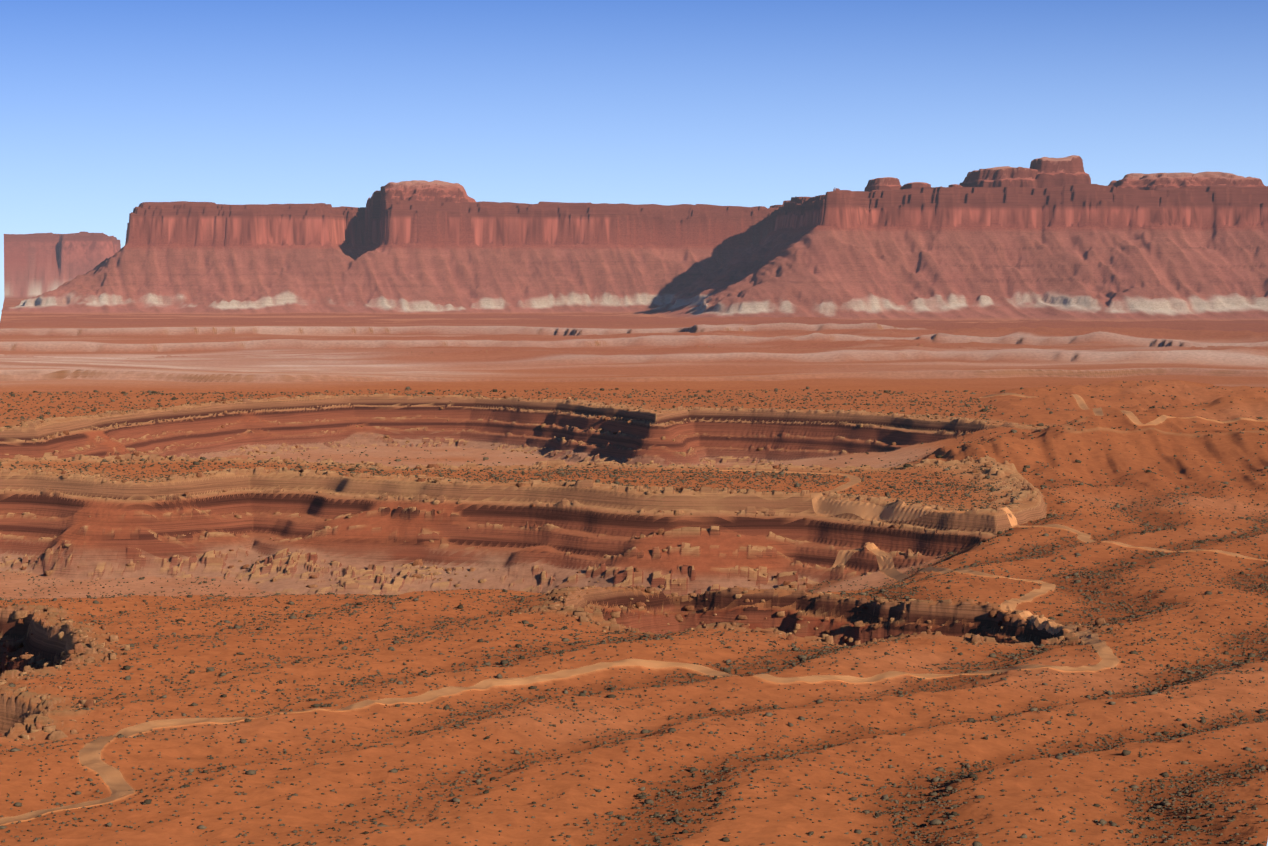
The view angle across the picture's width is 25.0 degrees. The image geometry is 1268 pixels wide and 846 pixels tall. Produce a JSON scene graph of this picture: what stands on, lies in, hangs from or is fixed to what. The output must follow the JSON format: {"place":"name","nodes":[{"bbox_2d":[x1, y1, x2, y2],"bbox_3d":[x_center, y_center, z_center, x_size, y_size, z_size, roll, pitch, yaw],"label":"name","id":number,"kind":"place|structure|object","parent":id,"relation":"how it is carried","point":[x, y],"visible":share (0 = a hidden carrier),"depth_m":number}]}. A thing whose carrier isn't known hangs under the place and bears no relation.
{"place":"outdoors","nodes":[
{"label":"outdoors","id":0,"kind":"place"},
{"bbox_2d":[0,155,1267,845],"bbox_3d":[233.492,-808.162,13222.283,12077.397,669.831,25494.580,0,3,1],"label":"desert terrain","id":1,"kind":"structure","parent":0,"point":[1038,279],"depth_m":1973.01},
{"bbox_2d":[0,393,1120,745],"bbox_3d":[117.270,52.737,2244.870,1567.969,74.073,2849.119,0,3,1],"label":"boulders","id":2,"kind":"object","parent":1,"relation":"on","point":[78,647],"visible":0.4,"depth_m":1381.66},
{"bbox_2d":[0,380,1267,845],"bbox_3d":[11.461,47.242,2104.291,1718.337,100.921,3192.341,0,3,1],"label":"shrubs","id":3,"kind":"object","parent":1,"relation":"on","point":[824,650],"visible":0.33,"depth_m":1029.02},
{"bbox_2d":[0,393,1267,824],"bbox_3d":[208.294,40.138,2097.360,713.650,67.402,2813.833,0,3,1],"label":"dirt road","id":4,"kind":"structure","parent":0,"point":[112,777],"depth_m":1017.88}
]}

